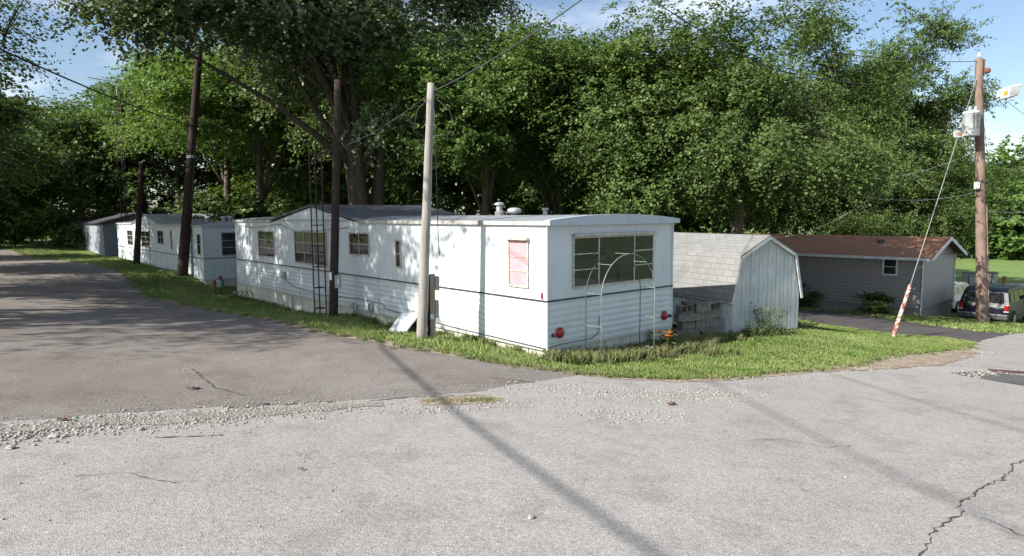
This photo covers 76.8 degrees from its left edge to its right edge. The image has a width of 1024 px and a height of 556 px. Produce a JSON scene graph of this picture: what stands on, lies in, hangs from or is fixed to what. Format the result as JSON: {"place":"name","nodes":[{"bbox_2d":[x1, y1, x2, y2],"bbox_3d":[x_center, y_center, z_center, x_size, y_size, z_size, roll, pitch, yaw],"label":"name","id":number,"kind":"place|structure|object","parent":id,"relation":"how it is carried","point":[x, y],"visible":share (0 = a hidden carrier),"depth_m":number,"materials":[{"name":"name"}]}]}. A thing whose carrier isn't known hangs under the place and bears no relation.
{"place":"outdoors","nodes":[
{"label":"outdoors","id":0,"kind":"place"},
{"bbox_2d":[0,245,576,421],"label":"lane","id":1,"kind":"structure","parent":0,"point":[56,315],"depth_m":9.87,"materials":[{"name":"asphalt"}]},
{"bbox_2d":[0,333,1023,555],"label":"road","id":2,"kind":"structure","parent":0,"point":[938,439],"depth_m":4.93,"materials":[{"name":"asphalt"}]},
{"bbox_2d":[0,396,547,446],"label":"gravel","id":3,"kind":"structure","parent":2,"relation":"on","point":[71,429],"depth_m":6.22,"materials":[{"name":"gravel"}]},
{"bbox_2d":[0,366,588,470],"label":"gravel","id":4,"kind":"structure","parent":2,"relation":"on","point":[295,400],"depth_m":6.84,"materials":[{"name":"gravel"}]},
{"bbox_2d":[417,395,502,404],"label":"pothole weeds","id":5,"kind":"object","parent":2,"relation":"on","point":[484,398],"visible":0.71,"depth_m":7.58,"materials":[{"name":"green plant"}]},
{"bbox_2d":[418,395,502,404],"bbox_3d":[-0.595,1.428,7.593,1.054,0.072,0.496,-3,6,-26],"label":"weedy pothole","id":6,"kind":"object","parent":2,"relation":"on","point":[439,402],"visible":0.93,"depth_m":7.52,"materials":[{"name":"gravel"}]},
{"bbox_2d":[489,372,854,425],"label":"gravel","id":7,"kind":"structure","parent":2,"relation":"on","point":[642,393],"depth_m":8.28,"materials":[{"name":"gravel"}]},
{"bbox_2d":[837,349,1012,377],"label":"gravel","id":8,"kind":"structure","parent":2,"relation":"on","point":[976,375],"depth_m":11.82,"materials":[{"name":"gravel"}]},
{"bbox_2d":[918,460,1023,555],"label":"road crack","id":9,"kind":"object","parent":2,"relation":"on","point":[942,523],"visible":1,"depth_m":4.60,"materials":[{"name":"asphalt"}]},
{"bbox_2d":[951,371,1023,384],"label":"asphalt patch","id":10,"kind":"object","parent":2,"relation":"on","point":[1012,379],"visible":0.98,"depth_m":11.19,"materials":[{"name":"asphalt"}]},
{"bbox_2d":[0,218,1023,419],"bbox_3d":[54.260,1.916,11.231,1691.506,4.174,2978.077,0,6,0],"label":"ground","id":11,"kind":"structure","parent":0,"point":[200,286],"depth_m":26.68,"materials":[{"name":"plant"}]},
{"bbox_2d":[0,53,40,186],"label":"tree","id":12,"kind":"object","parent":11,"relation":"on","point":[5,79],"visible":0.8,"depth_m":30.12,"materials":[{"name":"green plant"}]},
{"bbox_2d":[0,196,54,246],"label":"shrub","id":13,"kind":"object","parent":11,"relation":"on","point":[8,207],"visible":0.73,"depth_m":53.17,"materials":[{"name":"green plant"}]},
{"bbox_2d":[0,92,58,215],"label":"tree","id":14,"kind":"object","parent":11,"relation":"on","point":[18,114],"visible":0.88,"depth_m":41.36,"materials":[{"name":"green plant"}]},
{"bbox_2d":[0,88,58,246],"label":"tree","id":15,"kind":"object","parent":11,"relation":"on","point":[5,222],"visible":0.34,"depth_m":52.30,"materials":[{"name":"green plant"}]},
{"bbox_2d":[5,184,74,241],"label":"shrub","id":16,"kind":"object","parent":11,"relation":"on","point":[43,201],"visible":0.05,"depth_m":67.60,"materials":[{"name":"green plant"}]},
{"bbox_2d":[1,173,92,243],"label":"shrub","id":17,"kind":"object","parent":11,"relation":"on","point":[40,225],"visible":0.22,"depth_m":58.75,"materials":[{"name":"green plant"}]},
{"bbox_2d":[0,0,123,125],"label":"tree","id":18,"kind":"object","parent":11,"relation":"on","point":[6,30],"visible":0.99,"depth_m":22.70,"materials":[{"name":"green plant"}]},
{"bbox_2d":[16,191,142,249],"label":"shrub","id":19,"kind":"object","parent":11,"relation":"on","point":[72,233],"visible":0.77,"depth_m":53.37,"materials":[{"name":"green plant"}]},
{"bbox_2d":[13,92,152,240],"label":"tree","id":20,"kind":"object","parent":11,"relation":"on","point":[49,144],"visible":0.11,"depth_m":63.12,"materials":[{"name":"green plant"}]},
{"bbox_2d":[83,76,129,221],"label":"antenna mast","id":21,"kind":"object","parent":11,"relation":"on","point":[121,159],"visible":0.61,"depth_m":45.31,"materials":[{"name":"metal"}]},
{"bbox_2d":[72,212,148,256],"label":"mobile home","id":22,"kind":"object","parent":11,"relation":"on","point":[95,237],"visible":0.22,"depth_m":48.25,"materials":[{"name":"grey"}]},
{"bbox_2d":[64,187,156,221],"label":"shrub","id":23,"kind":"object","parent":11,"relation":"on","point":[72,194],"visible":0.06,"depth_m":57.83,"materials":[{"name":"green plant"}]},
{"bbox_2d":[11,71,214,213],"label":"tree","id":24,"kind":"object","parent":11,"relation":"on","point":[88,165],"visible":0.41,"depth_m":55.15,"materials":[{"name":"green plant"}]},
{"bbox_2d":[133,161,143,263],"bbox_3d":[-19.887,-3.234,34.436,0.903,5.874,0.344,0,6,0],"label":"utility pole","id":25,"kind":"object","parent":11,"relation":"on","point":[137,242],"visible":0.95,"depth_m":34.33,"materials":[{"name":"brown wood"}]},
{"bbox_2d":[73,64,247,210],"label":"tree","id":26,"kind":"object","parent":11,"relation":"on","point":[175,160],"visible":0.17,"depth_m":52.68,"materials":[{"name":"green plant"}]},
{"bbox_2d":[115,214,236,285],"bbox_3d":[-17.843,-1.706,35.897,4.049,3.710,18.889,-5,7,-41],"label":"mobile home","id":27,"kind":"object","parent":11,"relation":"on","point":[212,256],"visible":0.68,"depth_m":30.27,"materials":[{"name":"white metal"}]},
{"bbox_2d":[141,231,150,247],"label":"window","id":28,"kind":"structure","parent":27,"relation":"in","point":[145,235],"depth_m":35.38,"materials":[{"name":"clear glass"}]},
{"bbox_2d":[221,232,235,255],"bbox_3d":[-11.768,-1.552,28.810,2.290,1.010,0.044,-5,7,-41],"label":"window","id":29,"kind":"structure","parent":27,"relation":"in","point":[228,240],"depth_m":28.26,"materials":[{"name":"glass"}]},
{"bbox_2d":[177,50,202,276],"bbox_3d":[-14.140,-4.819,28.356,1.634,10.273,0.464,0,6,0],"label":"utility pole","id":30,"kind":"object","parent":11,"relation":"on","point":[184,246],"visible":0.92,"depth_m":28.27,"materials":[{"name":"brown wood"}]},
{"bbox_2d":[0,48,191,126],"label":"overhead cable","id":31,"kind":"object","parent":30,"relation":"attached to","point":[16,56],"visible":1,"depth_m":17.16,"materials":[{"name":"rubber"}]},
{"bbox_2d":[130,167,250,213],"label":"shrub","id":32,"kind":"object","parent":11,"relation":"on","point":[163,199],"visible":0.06,"depth_m":62.22,"materials":[{"name":"green plant"}]},
{"bbox_2d":[147,188,239,213],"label":"shrub","id":33,"kind":"object","parent":11,"relation":"on","point":[201,202],"visible":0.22,"depth_m":42.64,"materials":[{"name":"green plant"}]},
{"bbox_2d":[107,35,286,201],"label":"tree","id":34,"kind":"object","parent":11,"relation":"on","point":[225,182],"visible":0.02,"depth_m":44.83,"materials":[{"name":"green plant"}]},
{"bbox_2d":[193,179,253,207],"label":"shrub","id":35,"kind":"object","parent":11,"relation":"on","point":[219,188],"visible":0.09,"depth_m":51.97,"materials":[{"name":"green plant"}]},
{"bbox_2d":[159,147,288,212],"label":"tree","id":36,"kind":"object","parent":11,"relation":"on","point":[205,178],"visible":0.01,"depth_m":59.60,"materials":[{"name":"green plant"}]},
{"bbox_2d":[42,0,406,204],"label":"tree","id":37,"kind":"object","parent":11,"relation":"on","point":[154,23],"visible":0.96,"depth_m":23.33,"materials":[{"name":"green plant"}]},
{"bbox_2d":[212,276,236,294],"bbox_3d":[-11.322,0.454,25.527,1.240,1.070,0.200,2,6,20],"label":"gas meter","id":38,"kind":"object","parent":11,"relation":"on","point":[219,282],"visible":0.79,"depth_m":25.52,"materials":[{"name":"metal"}]},
{"bbox_2d":[193,193,283,220],"bbox_3d":[-14.059,-2.292,36.902,5.355,5.062,7.479,3,7,33],"label":"shrub","id":39,"kind":"object","parent":11,"relation":"on","point":[248,208],"visible":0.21,"depth_m":35.33,"materials":[{"name":"green plant"}]},
{"bbox_2d":[97,20,393,215],"bbox_3d":[-14.651,-7.457,37.335,15.397,14.893,13.379,-1,6,-10],"label":"tree","id":40,"kind":"object","parent":11,"relation":"on","point":[170,89],"visible":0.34,"depth_m":35.08,"materials":[{"name":"green plant"}]},
{"bbox_2d":[202,54,423,214],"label":"tree","id":41,"kind":"object","parent":11,"relation":"on","point":[291,188],"visible":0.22,"depth_m":41.91,"materials":[{"name":"green plant"}]},
{"bbox_2d":[308,151,326,313],"bbox_3d":[-5.493,-1.099,18.270,0.356,4.900,0.317,-2,6,-20],"label":"lattice mast","id":42,"kind":"object","parent":11,"relation":"on","point":[317,245],"visible":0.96,"depth_m":18.19,"materials":[{"name":"metal"}]},
{"bbox_2d":[329,79,340,316],"bbox_3d":[-4.520,-1.764,16.476,0.498,6.423,0.285,0,6,0],"label":"utility pole","id":43,"kind":"object","parent":11,"relation":"on","point":[334,281],"visible":0.88,"depth_m":16.43,"materials":[{"name":"brown wood"}]},
{"bbox_2d":[149,298,579,374],"bbox_3d":[-5.461,1.029,14.948,16.548,0.391,1.473,4,7,40],"label":"dirt shoulder","id":44,"kind":"object","parent":11,"relation":"on","point":[389,342],"visible":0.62,"depth_m":11.82},
{"bbox_2d":[326,175,419,204],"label":"shrub","id":45,"kind":"object","parent":11,"relation":"on","point":[388,200],"visible":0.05,"depth_m":50.56,"materials":[{"name":"green plant"}]},
{"bbox_2d":[202,0,553,204],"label":"tree","id":46,"kind":"object","parent":11,"relation":"on","point":[356,172],"visible":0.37,"depth_m":27.63,"materials":[{"name":"green plant"}]},
{"bbox_2d":[229,293,546,358],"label":"wall foot grass","id":47,"kind":"structure","parent":11,"relation":"on","point":[482,340],"depth_m":14.86,"materials":[{"name":"plant"}]},
{"bbox_2d":[389,311,416,332],"bbox_3d":[-2.511,1.041,14.986,0.470,0.460,0.680,-5,7,-41],"label":"leaning panel","id":48,"kind":"object","parent":11,"relation":"on","point":[405,320],"visible":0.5,"depth_m":14.98,"materials":[{"name":"metal"}]},
{"bbox_2d":[427,274,439,338],"bbox_3d":[-1.544,0.666,12.704,0.240,1.500,0.200,-2,6,-12],"label":"meter post","id":49,"kind":"object","parent":11,"relation":"on","point":[433,309],"visible":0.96,"depth_m":12.63,"materials":[{"name":"grey wood"}]},
{"bbox_2d":[414,82,455,339],"bbox_3d":[-1.459,-1.038,12.408,0.851,5.283,0.214,0,6,0],"label":"utility pole","id":50,"kind":"object","parent":11,"relation":"on","point":[422,313],"visible":0.91,"depth_m":12.33,"materials":[{"name":"grey wood"}]},
{"bbox_2d":[279,96,426,173],"bbox_3d":[-4.513,-3.417,16.473,0.031,0.966,10.441,-4,7,-35],"label":"overhead cable","id":51,"kind":"object","parent":50,"relation":"attached to","point":[365,136],"visible":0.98,"depth_m":14.52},
{"bbox_2d":[433,0,580,91],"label":"overhead cable","id":52,"kind":"object","parent":50,"relation":"attached to","point":[510,47],"visible":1,"depth_m":10.85,"materials":[{"name":"rubber"}]},
{"bbox_2d":[312,9,578,214],"bbox_3d":[-3.417,-8.367,41.806,18.325,19.036,21.189,0,6,2],"label":"tree","id":53,"kind":"object","parent":11,"relation":"on","point":[447,189],"visible":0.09,"depth_m":38.49,"materials":[{"name":"green plant"}]},
{"bbox_2d":[232,202,679,358],"bbox_3d":[-3.470,-0.377,19.348,4.006,3.650,17.150,-5,7,-41],"label":"mobile home","id":54,"kind":"object","parent":11,"relation":"on","point":[514,278],"visible":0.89,"depth_m":13.69,"materials":[{"name":"white paint"}]},
{"bbox_2d":[257,230,274,257],"bbox_3d":[-8.338,-1.161,21.935,0.044,0.900,1.440,-5,7,-41],"label":"window","id":55,"kind":"structure","parent":54,"relation":"in","point":[266,241],"depth_m":21.91,"materials":[{"name":"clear glass"}]},
{"bbox_2d":[293,231,327,266],"bbox_3d":[-6.034,-0.899,19.304,0.044,1.000,2.270,-5,7,-41],"label":"window","id":56,"kind":"structure","parent":54,"relation":"in","point":[302,239],"depth_m":19.37,"materials":[{"name":"clear glass"}]},
{"bbox_2d":[348,232,369,256],"bbox_3d":[-4.021,-0.892,16.983,0.044,0.610,1.100,-5,7,-41],"label":"window","id":57,"kind":"structure","parent":54,"relation":"in","point":[359,242],"depth_m":16.96,"materials":[{"name":"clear glass"}]},
{"bbox_2d":[395,239,401,267],"bbox_3d":[-2.733,-0.584,15.536,0.044,0.680,0.250,-5,7,-41],"label":"window","id":58,"kind":"structure","parent":54,"relation":"in","point":[398,255],"depth_m":15.54,"materials":[{"name":"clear glass"}]},
{"bbox_2d":[504,237,529,287],"bbox_3d":[0.098,-0.296,12.265,0.100,0.945,0.620,-5,7,-41],"label":"window","id":59,"kind":"structure","parent":54,"relation":"in","point":[517,247],"depth_m":12.27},
{"bbox_2d":[572,231,656,288],"bbox_3d":[2.091,-0.391,12.918,2.520,1.025,0.100,-5,7,-41],"label":"window","id":60,"kind":"structure","parent":54,"relation":"in","point":[587,249],"depth_m":12.85,"materials":[{"name":"glass"}]},
{"bbox_2d":[1,318,949,552],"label":"gravel","id":61,"kind":"structure","parent":11,"relation":"on","point":[328,428],"depth_m":5.61,"materials":[{"name":"gravel"}]},
{"bbox_2d":[341,2,636,214],"bbox_3d":[-1.048,-4.594,27.180,12.436,12.029,10.806,-5,7,-38],"label":"tree","id":62,"kind":"object","parent":11,"relation":"on","point":[465,139],"visible":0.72,"depth_m":24.27,"materials":[{"name":"green plant"}]},
{"bbox_2d":[479,200,580,214],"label":"shrub","id":63,"kind":"object","parent":11,"relation":"on","point":[537,213],"visible":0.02,"depth_m":49.73,"materials":[{"name":"green plant"}]},
{"bbox_2d":[127,281,981,379],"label":"road edge grass","id":64,"kind":"structure","parent":11,"relation":"on","point":[580,371],"depth_m":11.07,"materials":[{"name":"plant"}]},
{"bbox_2d":[441,0,707,214],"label":"tree","id":65,"kind":"object","parent":11,"relation":"on","point":[556,201],"visible":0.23,"depth_m":25.60,"materials":[{"name":"green plant"}]},
{"bbox_2d":[501,27,736,229],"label":"tree","id":66,"kind":"object","parent":11,"relation":"on","point":[663,213],"depth_m":42.83,"materials":[{"name":"green plant"}]},
{"bbox_2d":[585,253,654,357],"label":"garden arch","id":67,"kind":"structure","parent":11,"relation":"on","point":[640,294],"depth_m":12.33,"materials":[{"name":"white metal"}]},
{"bbox_2d":[542,332,720,365],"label":"long grass","id":68,"kind":"structure","parent":11,"relation":"on","point":[634,351],"depth_m":12.42,"materials":[{"name":"plant"}]},
{"bbox_2d":[452,0,831,231],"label":"tree","id":69,"kind":"object","parent":11,"relation":"on","point":[625,149],"visible":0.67,"depth_m":24.18,"materials":[{"name":"green plant"}]},
{"bbox_2d":[566,202,729,232],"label":"shrub","id":70,"kind":"object","parent":11,"relation":"on","point":[700,228],"visible":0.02,"depth_m":49.59,"materials":[{"name":"green plant"}]},
{"bbox_2d":[655,329,677,346],"bbox_3d":[3.201,1.323,13.418,0.588,0.529,0.499,4,7,40],"label":"daylily","id":71,"kind":"object","parent":11,"relation":"on","point":[668,339],"visible":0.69,"depth_m":13.37,"materials":[{"name":"green plant"}]},
{"bbox_2d":[672,329,690,337],"bbox_3d":[3.992,1.311,15.258,0.400,0.190,0.190,-3,6,-23],"label":"concrete block","id":72,"kind":"object","parent":11,"relation":"on","point":[680,332],"depth_m":15.17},
{"bbox_2d":[677,321,694,329],"bbox_3d":[4.139,1.105,15.374,0.400,0.190,0.190,-3,6,-27],"label":"concrete block","id":73,"kind":"object","parent":72,"relation":"on","point":[686,325],"depth_m":15.29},
{"bbox_2d":[674,313,692,321],"bbox_3d":[4.037,0.925,15.239,0.400,0.190,0.190,-3,6,-23],"label":"concrete block","id":74,"kind":"object","parent":73,"relation":"on","point":[685,317],"depth_m":15.16,"materials":[{"name":"concrete"}]},
{"bbox_2d":[675,304,693,313],"bbox_3d":[4.082,0.726,15.286,0.400,0.190,0.190,-3,6,-28],"label":"concrete block","id":75,"kind":"object","parent":74,"relation":"on","point":[681,309],"depth_m":15.24,"materials":[{"name":"concrete"}]},
{"bbox_2d":[690,328,703,335],"bbox_3d":[4.357,1.291,15.444,0.400,0.190,0.190,-3,6,-23],"label":"concrete block","id":76,"kind":"object","parent":11,"relation":"on","point":[695,331],"depth_m":15.36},
{"bbox_2d":[695,319,709,327],"bbox_3d":[4.525,1.087,15.532,0.400,0.190,0.190,-3,6,-23],"label":"concrete block","id":77,"kind":"object","parent":76,"relation":"on","point":[702,323],"depth_m":15.44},
{"bbox_2d":[693,312,704,320],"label":"concrete block","id":78,"kind":"object","parent":77,"relation":"on","point":[698,316],"depth_m":15.35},
{"bbox_2d":[694,303,710,311],"bbox_3d":[4.532,0.706,15.466,0.400,0.190,0.190,-2,6,-20],"label":"concrete block","id":79,"kind":"object","parent":78,"relation":"on","point":[702,307],"depth_m":15.38,"materials":[{"name":"concrete"}]},
{"bbox_2d":[704,327,716,333],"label":"concrete block","id":80,"kind":"object","parent":11,"relation":"on","point":[710,329],"depth_m":15.52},
{"bbox_2d":[709,317,722,326],"bbox_3d":[4.900,1.069,15.697,0.400,0.190,0.190,-3,6,-24],"label":"concrete block","id":81,"kind":"object","parent":80,"relation":"on","point":[717,321],"depth_m":15.61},
{"bbox_2d":[660,30,787,233],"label":"tree","id":82,"kind":"object","parent":11,"relation":"on","point":[687,227],"visible":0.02,"depth_m":46.02,"materials":[{"name":"green plant"}]},
{"bbox_2d":[650,321,806,357],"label":"weeds","id":83,"kind":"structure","parent":11,"relation":"on","point":[725,336],"depth_m":14.62,"materials":[{"name":"plant"}]},
{"bbox_2d":[488,319,975,378],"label":"lawn grass","id":84,"kind":"structure","parent":11,"relation":"on","point":[832,344],"depth_m":13.19,"materials":[{"name":"plant"}]},
{"bbox_2d":[672,232,802,332],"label":"garden shed","id":85,"kind":"structure","parent":11,"relation":"on","point":[735,275],"depth_m":16.27,"materials":[{"name":"grey"}]},
{"bbox_2d":[744,321,770,336],"bbox_3d":[5.781,1.208,15.228,0.660,0.493,0.626,2,6,24],"label":"weed","id":86,"kind":"object","parent":11,"relation":"on","point":[753,332],"visible":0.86,"depth_m":15.19,"materials":[{"name":"green plant"}]},
{"bbox_2d":[561,0,956,235],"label":"tree","id":87,"kind":"object","parent":11,"relation":"on","point":[841,159],"visible":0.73,"depth_m":22.99,"materials":[{"name":"green plant"}]},
{"bbox_2d":[708,80,828,234],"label":"tree","id":88,"kind":"object","parent":11,"relation":"on","point":[794,229],"depth_m":49.83,"materials":[{"name":"green plant"}]},
{"bbox_2d":[751,301,788,335],"bbox_3d":[6.232,1.017,15.572,0.933,0.822,1.131,0,6,0],"label":"weed","id":89,"kind":"object","parent":11,"relation":"on","point":[768,329],"visible":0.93,"depth_m":15.54,"materials":[{"name":"green plant"}]},
{"bbox_2d":[584,349,976,381],"bbox_3d":[6.269,1.636,12.274,11.434,0.866,1.384,-4,6,-30],"label":"dirt shoulder","id":90,"kind":"object","parent":11,"relation":"on","point":[837,369],"visible":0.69,"depth_m":10.19},
{"bbox_2d":[662,84,941,234],"bbox_3d":[16.563,-5.304,39.947,17.082,13.709,14.347,4,7,41],"label":"tree","id":91,"kind":"object","parent":11,"relation":"on","point":[778,220],"visible":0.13,"depth_m":36.94,"materials":[{"name":"green plant"}]},
{"bbox_2d":[798,283,827,307],"bbox_3d":[14.335,0.916,31.766,1.670,1.489,2.417,-4,7,-33],"label":"shrub","id":92,"kind":"object","parent":11,"relation":"on","point":[807,300],"visible":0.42,"depth_m":31.31,"materials":[{"name":"green plant"}]},
{"bbox_2d":[681,232,967,316],"bbox_3d":[14.322,-0.321,35.791,5.902,4.242,16.875,-6,8,-43],"label":"mobile home","id":93,"kind":"object","parent":11,"relation":"on","point":[837,271],"visible":0.39,"depth_m":30.23,"materials":[{"name":"grey plastic"}]},
{"bbox_2d":[882,259,897,275],"bbox_3d":[16.948,-0.503,28.974,0.044,0.790,0.620,-6,8,-43],"label":"window","id":94,"kind":"structure","parent":93,"relation":"in","point":[889,267],"depth_m":28.97,"materials":[{"name":"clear glass"}]},
{"bbox_2d":[776,2,959,235],"bbox_3d":[20.191,-7.482,39.045,10.973,18.288,11.075,0,6,-1],"label":"tree","id":95,"kind":"object","parent":11,"relation":"on","point":[832,60],"visible":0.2,"depth_m":37.38,"materials":[{"name":"green plant"}]},
{"bbox_2d":[851,291,899,314],"bbox_3d":[15.737,1.177,27.979,1.865,1.132,2.679,2,6,25],"label":"shrub","id":96,"kind":"object","parent":11,"relation":"on","point":[880,307],"visible":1,"depth_m":27.80,"materials":[{"name":"green plant"}]},
{"bbox_2d":[794,133,1023,255],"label":"tree","id":97,"kind":"object","parent":11,"relation":"on","point":[915,220],"visible":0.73,"depth_m":34.65,"materials":[{"name":"green plant"}]},
{"bbox_2d":[802,0,1017,235],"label":"tree","id":98,"kind":"object","parent":11,"relation":"on","point":[936,120],"visible":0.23,"depth_m":36.78,"materials":[{"name":"green plant"}]},
{"bbox_2d":[798,307,1023,333],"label":"drive edge grass","id":99,"kind":"structure","parent":11,"relation":"on","point":[971,324],"depth_m":24.52,"materials":[{"name":"plant"}]},
{"bbox_2d":[850,350,980,369],"bbox_3d":[8.611,1.690,13.216,6.538,0.529,0.890,-5,7,-37],"label":"gravel shoulder","id":100,"kind":"object","parent":11,"relation":"on","point":[941,359],"visible":0.98,"depth_m":12.83},
{"bbox_2d":[891,77,976,336],"bbox_3d":[14.195,-2.856,21.412,0.256,8.775,9.400,5,8,44],"label":"guy wire","id":101,"kind":"object","parent":11,"relation":"attached to","point":[958,133],"visible":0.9,"depth_m":19.20,"materials":[{"name":"metal"}]},
{"bbox_2d":[920,281,968,312],"bbox_3d":[23.704,0.913,35.260,5.125,1.572,2.240,-5,7,-41],"label":"parked car","id":102,"kind":"object","parent":11,"relation":"on","point":[960,287],"visible":0.16,"depth_m":33.72,"materials":[{"name":"white paint"}]},
{"bbox_2d":[961,272,975,285],"bbox_3d":[28.397,0.538,40.258,0.860,1.798,0.700,3,6,30],"label":"utility cabinet","id":103,"kind":"object","parent":11,"relation":"on","point":[968,278],"visible":0.44,"depth_m":39.99,"materials":[{"name":"grey metal"}]},
{"bbox_2d":[950,134,1023,260],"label":"tree","id":104,"kind":"object","parent":11,"relation":"on","point":[1011,244],"visible":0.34,"depth_m":72.35,"materials":[{"name":"green plant"}]},
{"bbox_2d":[957,283,1023,321],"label":"parked car","id":105,"kind":"object","parent":11,"relation":"on","point":[1006,303],"visible":0.56,"depth_m":28.75,"materials":[{"name":"paint"}]},
{"bbox_2d":[962,53,1021,322],"bbox_3d":[18.194,-3.156,24.848,2.199,10.797,0.751,-1,6,-8],"label":"utility pole","id":106,"kind":"object","parent":11,"relation":"on","point":[973,124],"visible":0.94,"depth_m":24.84,"materials":[{"name":"brown wood"}]},
{"bbox_2d":[652,0,976,85],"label":"overhead cable","id":107,"kind":"object","parent":106,"relation":"attached to","point":[790,72],"visible":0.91,"depth_m":20.57,"materials":[{"name":"rubber"}]},
{"bbox_2d":[718,0,976,61],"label":"overhead cable","id":108,"kind":"object","parent":106,"relation":"attached to","point":[844,53],"visible":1,"depth_m":21.49,"materials":[{"name":"rubber"}]},
{"bbox_2d":[0,0,1023,215],"label":"sky","id":109,"kind":"structure","parent":0,"point":[1004,56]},
{"bbox_2d":[701,227,1023,283],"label":"field","id":110,"kind":"structure","parent":0,"point":[1012,270],"depth_m":63.01,"materials":[{"name":"plant"}]},
{"bbox_2d":[798,310,1009,341],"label":"driveway","id":111,"kind":"structure","parent":0,"point":[832,318],"depth_m":21.96,"materials":[{"name":"asphalt"}]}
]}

